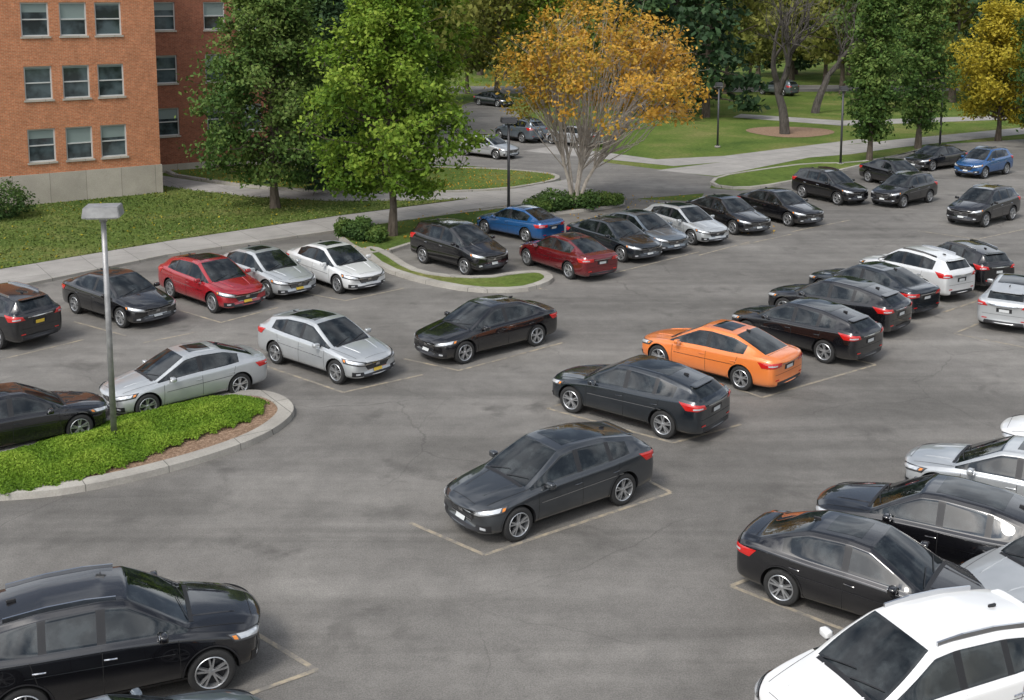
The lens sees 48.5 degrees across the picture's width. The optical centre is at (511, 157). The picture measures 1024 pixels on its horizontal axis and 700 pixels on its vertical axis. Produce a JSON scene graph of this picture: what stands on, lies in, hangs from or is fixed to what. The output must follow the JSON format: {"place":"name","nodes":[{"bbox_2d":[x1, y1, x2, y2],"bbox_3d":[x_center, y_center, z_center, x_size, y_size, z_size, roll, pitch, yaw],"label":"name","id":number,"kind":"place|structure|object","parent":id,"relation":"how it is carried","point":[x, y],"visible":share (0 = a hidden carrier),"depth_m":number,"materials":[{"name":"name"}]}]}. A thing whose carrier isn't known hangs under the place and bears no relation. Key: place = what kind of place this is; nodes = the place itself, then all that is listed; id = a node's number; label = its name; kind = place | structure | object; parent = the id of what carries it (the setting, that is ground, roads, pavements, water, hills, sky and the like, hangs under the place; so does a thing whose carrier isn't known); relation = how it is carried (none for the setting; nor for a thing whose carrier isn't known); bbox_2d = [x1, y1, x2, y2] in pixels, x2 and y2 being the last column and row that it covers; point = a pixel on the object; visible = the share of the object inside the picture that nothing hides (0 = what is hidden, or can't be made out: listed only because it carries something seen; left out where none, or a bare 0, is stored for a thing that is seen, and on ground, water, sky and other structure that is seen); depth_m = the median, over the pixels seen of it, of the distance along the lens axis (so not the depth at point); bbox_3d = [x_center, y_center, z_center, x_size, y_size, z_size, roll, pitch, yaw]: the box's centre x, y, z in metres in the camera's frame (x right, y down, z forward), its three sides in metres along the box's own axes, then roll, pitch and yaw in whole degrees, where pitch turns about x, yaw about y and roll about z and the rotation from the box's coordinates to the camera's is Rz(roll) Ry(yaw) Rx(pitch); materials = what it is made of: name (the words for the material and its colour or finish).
{"place":"outdoors","nodes":[
{"label":"outdoors","id":0,"kind":"place"},
{"bbox_2d":[0,185,466,268],"bbox_3d":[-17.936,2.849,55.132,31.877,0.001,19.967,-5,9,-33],"label":"lawn","id":1,"kind":"structure","parent":0,"point":[112,240],"depth_m":53.99,"materials":[{"name":"green plant"}]},
{"bbox_2d":[0,176,39,220],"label":"shrub","id":2,"kind":"object","parent":1,"relation":"on","point":[16,196],"visible":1,"depth_m":54.37,"materials":[{"name":"green plant"}]},
{"bbox_2d":[0,189,455,267],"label":"fallen leaves","id":3,"kind":"object","parent":1,"relation":"on","point":[154,224],"visible":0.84,"depth_m":54.43,"materials":[{"name":"orange plant"}]},
{"bbox_2d":[174,0,354,208],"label":"green maple tree","id":4,"kind":"object","parent":1,"relation":"on","point":[272,43],"visible":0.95,"depth_m":54.95,"materials":[{"name":"green plant"}]},
{"bbox_2d":[0,179,595,282],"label":"sidewalk","id":5,"kind":"structure","parent":0,"point":[40,271],"depth_m":50.04,"materials":[{"name":"concrete"}]},
{"bbox_2d":[166,164,559,193],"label":"lawn island","id":6,"kind":"structure","parent":0,"point":[186,174],"depth_m":66.59,"materials":[{"name":"plant"}]},
{"bbox_2d":[258,0,385,194],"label":"spruce tree","id":7,"kind":"object","parent":6,"relation":"on","point":[337,8],"visible":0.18,"depth_m":61.26,"materials":[{"name":"green plant"}]},
{"bbox_2d":[171,166,552,189],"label":"fallen leaves","id":8,"kind":"object","parent":6,"relation":"on","point":[433,172],"visible":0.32,"depth_m":66.64,"materials":[{"name":"orange plant"}]},
{"bbox_2d":[2,14,1023,278],"bbox_3d":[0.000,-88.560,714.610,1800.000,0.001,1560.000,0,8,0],"label":"ground","id":9,"kind":"structure","parent":0,"point":[678,140],"depth_m":93.35,"materials":[{"name":"green plant"}]},
{"bbox_2d":[0,0,160,176],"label":"front wing brick walls","id":10,"kind":"structure","parent":9,"relation":"on","point":[133,52],"depth_m":58.81,"materials":[{"name":"brick"}]},
{"bbox_2d":[20,2,126,162],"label":"front wing windows","id":11,"kind":"structure","parent":10,"relation":"in","point":[38,79],"depth_m":58.72,"materials":[{"name":"glass"}]},
{"bbox_2d":[0,35,162,206],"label":"front wing stone base and sills","id":12,"kind":"object","parent":9,"relation":"on","point":[85,184],"visible":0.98,"depth_m":59.48,"materials":[{"name":"beige stone"}]},
{"bbox_2d":[154,0,269,164],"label":"wing brick walls","id":13,"kind":"structure","parent":9,"relation":"on","point":[183,41],"depth_m":69.59,"materials":[{"name":"red brick"}]},
{"bbox_2d":[154,2,260,135],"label":"wing windows","id":14,"kind":"structure","parent":13,"relation":"in","point":[164,19],"depth_m":69.24,"materials":[{"name":"glass"}]},
{"bbox_2d":[155,30,277,172],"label":"wing stone base and sills","id":15,"kind":"object","parent":9,"relation":"on","point":[181,166],"visible":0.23,"depth_m":69.82,"materials":[{"name":"beige stone"}]},
{"bbox_2d":[163,176,561,200],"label":"footpath","id":16,"kind":"structure","parent":9,"relation":"on","point":[191,184],"depth_m":61.76,"materials":[{"name":"concrete"}]},
{"bbox_2d":[0,139,1023,699],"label":"parking lot","id":17,"kind":"structure","parent":9,"relation":"on","point":[328,557],"depth_m":25.04,"materials":[{"name":"grey asphalt"}]},
{"bbox_2d":[0,281,61,348],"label":"parked suv","id":18,"kind":"object","parent":17,"relation":"on","point":[28,312],"visible":1,"depth_m":34.44,"materials":[{"name":"black paint"}]},
{"bbox_2d":[0,382,106,447],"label":"parked sedan","id":19,"kind":"object","parent":17,"relation":"on","point":[28,413],"visible":0.98,"depth_m":26.87,"materials":[{"name":"black paint"}]},
{"bbox_2d":[61,267,175,327],"bbox_3d":[-13.181,4.571,38.120,4.666,1.459,2.170,6,10,38],"label":"parked sedan","id":20,"kind":"object","parent":17,"relation":"on","point":[135,297],"visible":0.93,"depth_m":37.38,"materials":[{"name":"black paint"}]},
{"bbox_2d":[0,563,260,699],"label":"parked suv","id":21,"kind":"object","parent":17,"relation":"on","point":[84,632],"visible":1,"depth_m":16.93,"materials":[{"name":"black paint"}]},
{"bbox_2d":[0,390,293,500],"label":"kerbed planting island","id":22,"kind":"structure","parent":17,"relation":"on","point":[277,415],"depth_m":26.35,"materials":[{"name":"concrete"}]},
{"bbox_2d":[81,203,123,433],"bbox_3d":[-9.494,3.915,26.752,0.850,5.650,0.638,-1,8,-9],"label":"street lamp","id":23,"kind":"object","parent":22,"relation":"on","point":[102,212],"visible":0.94,"depth_m":26.57,"materials":[{"name":"metal"}]},
{"bbox_2d":[0,394,269,495],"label":"groundcover plants","id":24,"kind":"object","parent":22,"relation":"on","point":[83,451],"visible":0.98,"depth_m":26.56,"materials":[{"name":"green plant"}]},
{"bbox_2d":[85,687,261,699],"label":"parked sedan","id":25,"kind":"object","parent":17,"relation":"on","point":[216,694],"visible":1,"depth_m":15.83,"materials":[{"name":"black paint"}]},
{"bbox_2d":[99,341,266,413],"bbox_3d":[-8.691,5.732,30.118,4.340,1.357,2.018,-7,10,-39],"label":"parked sedan","id":26,"kind":"object","parent":17,"relation":"on","point":[180,373],"visible":0.9,"depth_m":29.59,"materials":[{"name":"silver paint"}]},
{"bbox_2d":[158,253,265,312],"bbox_3d":[-10.551,4.282,39.952,4.768,1.528,2.213,8,11,44],"label":"parked hatchback","id":27,"kind":"object","parent":17,"relation":"on","point":[216,283],"visible":1,"depth_m":39.15,"materials":[{"name":"red paint"}]},
{"bbox_2d":[219,245,315,298],"bbox_3d":[-9.077,4.075,41.688,4.666,1.459,2.170,8,11,44],"label":"parked sedan","id":28,"kind":"object","parent":17,"relation":"on","point":[276,271],"visible":0.75,"depth_m":40.67,"materials":[{"name":"silver paint"}]},
{"bbox_2d":[25,203,523,285],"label":"sidewalk kerb","id":29,"kind":"structure","parent":17,"relation":"on","point":[176,254],"depth_m":47.64,"materials":[{"name":"concrete"}]},
{"bbox_2d":[257,309,394,383],"bbox_3d":[-5.360,5.308,32.774,4.580,1.468,2.126,7,10,40],"label":"parked hatchback","id":30,"kind":"object","parent":17,"relation":"on","point":[339,348],"visible":1,"depth_m":32.08,"materials":[{"name":"silver paint"}]},
{"bbox_2d":[286,240,384,292],"bbox_3d":[-6.608,3.962,42.502,2.170,1.459,4.666,-7,11,-42],"label":"parked sedan","id":31,"kind":"object","parent":17,"relation":"on","point":[340,266],"visible":0.88,"depth_m":41.55,"materials":[{"name":"paint"}]},
{"bbox_2d":[363,246,553,292],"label":"kerbed island","id":32,"kind":"structure","parent":17,"relation":"on","point":[505,282],"depth_m":42.69,"materials":[{"name":"concrete"}]},
{"bbox_2d":[410,218,507,274],"bbox_3d":[-2.089,3.460,45.154,2.202,1.726,4.551,-7,11,-41],"label":"parked minivan","id":33,"kind":"object","parent":17,"relation":"on","point":[467,247],"visible":1,"depth_m":44.38,"materials":[{"name":"black paint"}]},
{"bbox_2d":[337,202,624,253],"bbox_3d":[-1.578,2.953,54.602,5.170,0.140,16.975,8,11,44],"label":"planting strip","id":34,"kind":"object","parent":17,"relation":"on","point":[392,244],"visible":0.42,"depth_m":53.22,"materials":[{"name":"plant"}]},
{"bbox_2d":[333,217,353,237],"bbox_3d":[-7.266,3.105,50.500,1.417,0.917,1.446,0,8,0],"label":"shrub","id":35,"kind":"object","parent":34,"relation":"on","point":[337,228],"visible":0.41,"depth_m":50.13,"materials":[{"name":"green plant"}]},
{"bbox_2d":[340,215,376,241],"bbox_3d":[-6.655,3.088,49.740,1.576,1.124,1.528,-5,9,-33],"label":"shrub","id":36,"kind":"object","parent":34,"relation":"on","point":[357,227],"visible":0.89,"depth_m":49.34,"materials":[{"name":"green plant"}]},
{"bbox_2d":[361,223,388,242],"bbox_3d":[-5.903,3.307,49.264,1.142,0.825,1.142,-5,9,-33],"label":"shrub","id":37,"kind":"object","parent":34,"relation":"on","point":[376,234],"visible":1,"depth_m":48.97,"materials":[{"name":"green plant"}]},
{"bbox_2d":[279,0,498,235],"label":"green maple tree","id":38,"kind":"object","parent":34,"relation":"on","point":[393,56],"visible":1,"depth_m":48.50,"materials":[{"name":"green plant"}]},
{"bbox_2d":[355,206,599,249],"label":"fallen leaves","id":39,"kind":"object","parent":34,"relation":"on","point":[404,236],"visible":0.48,"depth_m":53.70,"materials":[{"name":"orange plant"}]},
{"bbox_2d":[500,117,516,206],"bbox_3d":[-0.162,0.560,54.281,0.750,4.950,0.562,-1,8,-9],"label":"street lamp","id":40,"kind":"object","parent":34,"relation":"on","point":[508,121],"visible":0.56,"depth_m":54.09,"materials":[{"name":"grey metal"}]},
{"bbox_2d":[522,198,552,211],"bbox_3d":[1.245,2.346,56.284,1.633,0.817,1.590,0,8,0],"label":"shrub","id":41,"kind":"object","parent":34,"relation":"on","point":[542,205],"visible":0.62,"depth_m":55.81,"materials":[{"name":"green plant"}]},
{"bbox_2d":[528,187,572,212],"bbox_3d":[1.974,2.119,56.723,2.088,1.169,2.060,-7,11,-42],"label":"shrub","id":42,"kind":"object","parent":34,"relation":"on","point":[559,202],"visible":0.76,"depth_m":56.21,"materials":[{"name":"green plant"}]},
{"bbox_2d":[561,189,600,209],"bbox_3d":[3.405,2.113,57.399,2.341,0.970,2.189,0,8,0],"label":"shrub","id":43,"kind":"object","parent":34,"relation":"on","point":[589,199],"visible":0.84,"depth_m":56.76,"materials":[{"name":"green plant"}]},
{"bbox_2d":[479,0,726,208],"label":"autumn orange tree","id":44,"kind":"object","parent":34,"relation":"on","point":[561,74],"visible":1,"depth_m":55.24,"materials":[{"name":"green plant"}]},
{"bbox_2d":[594,190,624,205],"bbox_3d":[4.925,2.105,58.114,1.864,0.810,1.834,0,8,0],"label":"shrub","id":45,"kind":"object","parent":34,"relation":"on","point":[614,198],"visible":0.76,"depth_m":57.62,"materials":[{"name":"green plant"}]},
{"bbox_2d":[414,295,557,363],"bbox_3d":[-0.794,5.071,34.512,4.666,1.459,2.170,-6,10,-38],"label":"parked sedan","id":46,"kind":"object","parent":17,"relation":"on","point":[464,332],"visible":1,"depth_m":33.83,"materials":[{"name":"black paint"}]},
{"bbox_2d":[0,220,1023,693],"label":"parking bay lines","id":47,"kind":"object","parent":17,"relation":"on","point":[290,654],"visible":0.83,"depth_m":27.29,"materials":[{"name":"paint"}]},
{"bbox_2d":[477,204,564,241],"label":"parked sedan","id":48,"kind":"object","parent":17,"relation":"on","point":[526,223],"visible":0.96,"depth_m":49.87,"materials":[{"name":"blue paint"}]},
{"bbox_2d":[444,421,653,540],"bbox_3d":[0.780,6.556,23.672,4.674,1.498,2.170,-6,10,-36],"label":"parked hatchback","id":49,"kind":"object","parent":17,"relation":"on","point":[516,490],"visible":1,"depth_m":23.04,"materials":[{"name":"grey paint"}]},
{"bbox_2d":[519,232,617,278],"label":"parked sedan","id":50,"kind":"object","parent":17,"relation":"on","point":[571,255],"visible":1,"depth_m":43.24,"materials":[{"name":"paint"}]},
{"bbox_2d":[566,215,661,261],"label":"parked sedan","id":51,"kind":"object","parent":17,"relation":"on","point":[624,239],"visible":0.88,"depth_m":46.41,"materials":[{"name":"paint"}]},
{"bbox_2d":[552,354,730,437],"bbox_3d":[3.173,5.841,28.819,4.674,1.498,2.170,6,10,38],"label":"parked hatchback","id":52,"kind":"object","parent":17,"relation":"on","point":[664,398],"visible":1,"depth_m":27.84,"materials":[{"name":"paint"}]},
{"bbox_2d":[602,209,688,250],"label":"parked sedan","id":53,"kind":"object","parent":17,"relation":"on","point":[667,235],"visible":0.63,"depth_m":47.87,"materials":[{"name":"silver paint"}]},
{"bbox_2d":[570,195,774,233],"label":"fallen leaves","id":54,"kind":"object","parent":17,"relation":"on","point":[659,202],"visible":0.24,"depth_m":57.75,"materials":[{"name":"orange plant"}]},
{"bbox_2d":[643,202,728,244],"bbox_3d":[7.699,2.849,50.550,2.105,1.453,4.534,-5,9,-32],"label":"parked hatchback","id":55,"kind":"object","parent":17,"relation":"on","point":[695,223],"visible":0.82,"depth_m":49.53,"materials":[{"name":"silver paint"}]},
{"bbox_2d":[642,319,802,390],"bbox_3d":[5.846,5.391,32.206,4.666,1.459,2.170,7,11,43],"label":"parked sedan","id":56,"kind":"object","parent":17,"relation":"on","point":[742,356],"visible":0.95,"depth_m":31.19,"materials":[{"name":"orange paint"}]},
{"bbox_2d":[685,193,770,234],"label":"parked sedan","id":57,"kind":"object","parent":17,"relation":"on","point":[735,215],"visible":0.84,"depth_m":51.66,"materials":[{"name":"black paint"}]},
{"bbox_2d":[737,187,823,225],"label":"parked sedan","id":58,"kind":"object","parent":17,"relation":"on","point":[788,207],"visible":0.88,"depth_m":53.69,"materials":[{"name":"black paint"}]},
{"bbox_2d":[732,297,883,362],"bbox_3d":[8.858,5.047,34.543,2.170,1.498,4.674,-7,11,-42],"label":"parked hatchback","id":59,"kind":"object","parent":17,"relation":"on","point":[825,331],"visible":0.91,"depth_m":33.37,"materials":[{"name":"black paint"}]},
{"bbox_2d":[792,166,867,204],"bbox_3d":[16.790,1.438,59.993,2.074,1.652,4.362,-4,9,-29],"label":"parked suv","id":60,"kind":"object","parent":17,"relation":"on","point":[837,186],"visible":1,"depth_m":59.36,"materials":[{"name":"black paint"}]},
{"bbox_2d":[768,275,912,331],"bbox_3d":[10.653,4.668,37.275,2.170,1.498,4.674,-8,11,-44],"label":"parked hatchback","id":61,"kind":"object","parent":17,"relation":"on","point":[888,309],"visible":0.7,"depth_m":36.12,"materials":[{"name":"black paint"}]},
{"bbox_2d":[736,510,984,616],"bbox_3d":[6.188,7.146,19.768,4.480,1.401,2.083,6,10,35],"label":"parked sedan","id":62,"kind":"object","parent":17,"relation":"on","point":[857,565],"visible":0.69,"depth_m":19.50,"materials":[{"name":"black paint"}]},
{"bbox_2d":[808,261,940,313],"bbox_3d":[12.480,4.377,39.513,2.170,1.459,4.666,-5,10,-34],"label":"parked sedan","id":63,"kind":"object","parent":17,"relation":"on","point":[922,294],"visible":0.65,"depth_m":38.25,"materials":[{"name":"paint"}]},
{"bbox_2d":[754,585,1023,699],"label":"parked suv","id":64,"kind":"object","parent":17,"relation":"on","point":[959,643],"visible":1,"depth_m":15.89,"materials":[{"name":"white paint"}]},
{"bbox_2d":[859,157,920,181],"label":"parked sedan","id":65,"kind":"object","parent":17,"relation":"on","point":[883,169],"visible":0.54,"depth_m":64.81,"materials":[{"name":"black paint"}]},
{"bbox_2d":[871,170,937,207],"bbox_3d":[20.358,1.595,59.053,4.221,1.599,2.007,-6,10,-39],"label":"parked suv","id":66,"kind":"object","parent":17,"relation":"on","point":[901,189],"visible":1,"depth_m":58.36,"materials":[{"name":"black paint"}]},
{"bbox_2d":[859,244,975,295],"bbox_3d":[14.662,4.017,41.472,2.052,1.634,4.315,-5,9,-30],"label":"parked suv","id":67,"kind":"object","parent":17,"relation":"on","point":[948,272],"visible":0.68,"depth_m":39.99,"materials":[{"name":"paint"}]},
{"bbox_2d":[816,474,1023,564],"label":"parked hatchback","id":68,"kind":"object","parent":17,"relation":"on","point":[957,520],"visible":0.75,"depth_m":20.85,"materials":[{"name":"black paint"}]},
{"bbox_2d":[904,144,967,170],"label":"parked sedan","id":69,"kind":"object","parent":17,"relation":"on","point":[930,157],"visible":0.88,"depth_m":70.67,"materials":[{"name":"black paint"}]},
{"bbox_2d":[904,435,1023,495],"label":"parked sedan","id":70,"kind":"object","parent":17,"relation":"on","point":[998,462],"visible":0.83,"depth_m":23.54,"materials":[{"name":"silver paint"}]},
{"bbox_2d":[936,239,1014,286],"bbox_3d":[16.891,3.865,42.822,1.962,1.563,4.127,-3,8,-20],"label":"parked suv","id":71,"kind":"object","parent":17,"relation":"on","point":[985,260],"visible":0.42,"depth_m":41.15,"materials":[{"name":"black paint"}]},
{"bbox_2d":[935,0,1023,140],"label":"yellow autumn tree","id":72,"kind":"object","parent":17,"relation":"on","point":[991,65],"visible":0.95,"depth_m":83.32,"materials":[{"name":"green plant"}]},
{"bbox_2d":[946,183,1020,226],"bbox_3d":[22.491,2.218,54.244,4.456,1.687,2.118,-7,10,-40],"label":"parked suv","id":73,"kind":"object","parent":17,"relation":"on","point":[983,204],"visible":1,"depth_m":53.49,"materials":[{"name":"black paint"}]},
{"bbox_2d":[954,145,1013,178],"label":"parked suv","id":74,"kind":"object","parent":17,"relation":"on","point":[982,161],"visible":1,"depth_m":67.78,"materials":[{"name":"blue paint"}]},
{"bbox_2d":[959,536,1023,602],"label":"parked sedan","id":75,"kind":"object","parent":17,"relation":"on","point":[1001,568],"visible":0.36,"depth_m":19.41,"materials":[{"name":"silver paint"}]},
{"bbox_2d":[977,273,1023,327],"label":"parked hatchback","id":76,"kind":"object","parent":17,"relation":"on","point":[1000,300],"visible":1,"depth_m":36.21,"materials":[{"name":"silver paint"}]},
{"bbox_2d":[1000,414,1023,436],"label":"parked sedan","id":77,"kind":"object","parent":17,"relation":"on","point":[1012,426],"visible":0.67,"depth_m":26.13,"materials":[{"name":"white paint"}]},
{"bbox_2d":[277,0,1023,141],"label":"distant trees","id":78,"kind":"object","parent":9,"relation":"on","point":[470,31],"visible":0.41,"depth_m":117.64,"materials":[{"name":"green plant"}]},
{"bbox_2d":[524,139,867,165],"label":"footpath","id":79,"kind":"structure","parent":9,"relation":"on","point":[679,161],"depth_m":76.64,"materials":[{"name":"concrete"}]},
{"bbox_2d":[715,82,722,147],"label":"street lamp","id":80,"kind":"object","parent":9,"relation":"on","point":[718,84],"visible":1,"depth_m":80.92,"materials":[{"name":"grey metal"}]},
{"bbox_2d":[758,79,798,95],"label":"parked suv","id":81,"kind":"object","parent":9,"relation":"on","point":[791,87],"visible":0.62,"depth_m":124.33,"materials":[{"name":"grey paint"}]},
{"bbox_2d":[746,127,833,136],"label":"mulch bed","id":82,"kind":"object","parent":9,"relation":"on","point":[796,131],"visible":0.96,"depth_m":91.06,"materials":[{"name":"brown soil"}]},
{"bbox_2d":[752,0,840,134],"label":"bare tree","id":83,"kind":"object","parent":82,"relation":"on","point":[779,86],"visible":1,"depth_m":87.55,"materials":[{"name":"grey plant"}]},
{"bbox_2d":[710,148,920,188],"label":"lawn verge","id":84,"kind":"structure","parent":9,"relation":"on","point":[766,177],"depth_m":67.72,"materials":[{"name":"plant"}]},
{"bbox_2d":[837,86,847,163],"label":"street lamp","id":85,"kind":"object","parent":84,"relation":"on","point":[843,89],"visible":0.96,"depth_m":72.20,"materials":[{"name":"grey metal"}]},
{"bbox_2d":[829,0,913,160],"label":"cypress tree","id":86,"kind":"object","parent":84,"relation":"on","point":[876,82],"visible":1,"depth_m":72.83,"materials":[{"name":"green plant"}]},
{"bbox_2d":[660,128,1023,175],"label":"footpath","id":87,"kind":"structure","parent":9,"relation":"on","point":[719,168],"depth_m":78.12,"materials":[{"name":"concrete"}]},
{"bbox_2d":[811,0,889,113],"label":"bare tree","id":88,"kind":"object","parent":9,"relation":"on","point":[816,105],"visible":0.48,"depth_m":104.95,"materials":[{"name":"brown plant"}]},
{"bbox_2d":[734,114,1006,125],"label":"footpath","id":89,"kind":"structure","parent":9,"relation":"on","point":[838,122],"depth_m":100.25,"materials":[{"name":"concrete"}]},
{"bbox_2d":[891,0,969,148],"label":"spruce tree","id":90,"kind":"object","parent":9,"relation":"on","point":[920,115],"visible":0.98,"depth_m":79.31,"materials":[{"name":"green plant"}]},
{"bbox_2d":[939,82,946,143],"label":"street lamp","id":91,"kind":"object","parent":9,"relation":"on","point":[940,132],"visible":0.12,"depth_m":81.50,"materials":[{"name":"grey metal"}]},
{"bbox_2d":[1000,14,1023,131],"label":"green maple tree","id":92,"kind":"object","parent":9,"relation":"on","point":[1020,77],"visible":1,"depth_m":79.82,"materials":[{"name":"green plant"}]},
{"bbox_2d":[361,102,714,199],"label":"access road","id":93,"kind":"structure","parent":0,"point":[627,181],"depth_m":71.22,"materials":[{"name":"grey asphalt"}]},
{"bbox_2d":[457,134,519,159],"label":"parked sedan","id":94,"kind":"object","parent":93,"relation":"on","point":[496,148],"visible":0.66,"depth_m":75.60,"materials":[{"name":"silver paint"}]},
{"bbox_2d":[473,91,513,106],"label":"parked sedan","id":95,"kind":"object","parent":93,"relation":"on","point":[489,97],"visible":0.9,"depth_m":112.49,"materials":[{"name":"paint"}]},
{"bbox_2d":[495,117,547,142],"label":"parked suv","id":96,"kind":"object","parent":93,"relation":"on","point":[522,133],"visible":0.77,"depth_m":83.84,"materials":[{"name":"grey paint"}]},
{"bbox_2d":[546,125,604,146],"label":"parked sedan","id":97,"kind":"object","parent":93,"relation":"on","point":[548,136],"visible":0.21,"depth_m":81.91,"materials":[{"name":"silver paint"}]},
{"bbox_2d":[446,85,968,93],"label":"road","id":98,"kind":"structure","parent":0,"point":[802,88],"depth_m":133.72,"materials":[{"name":"grey asphalt"}]}
]}

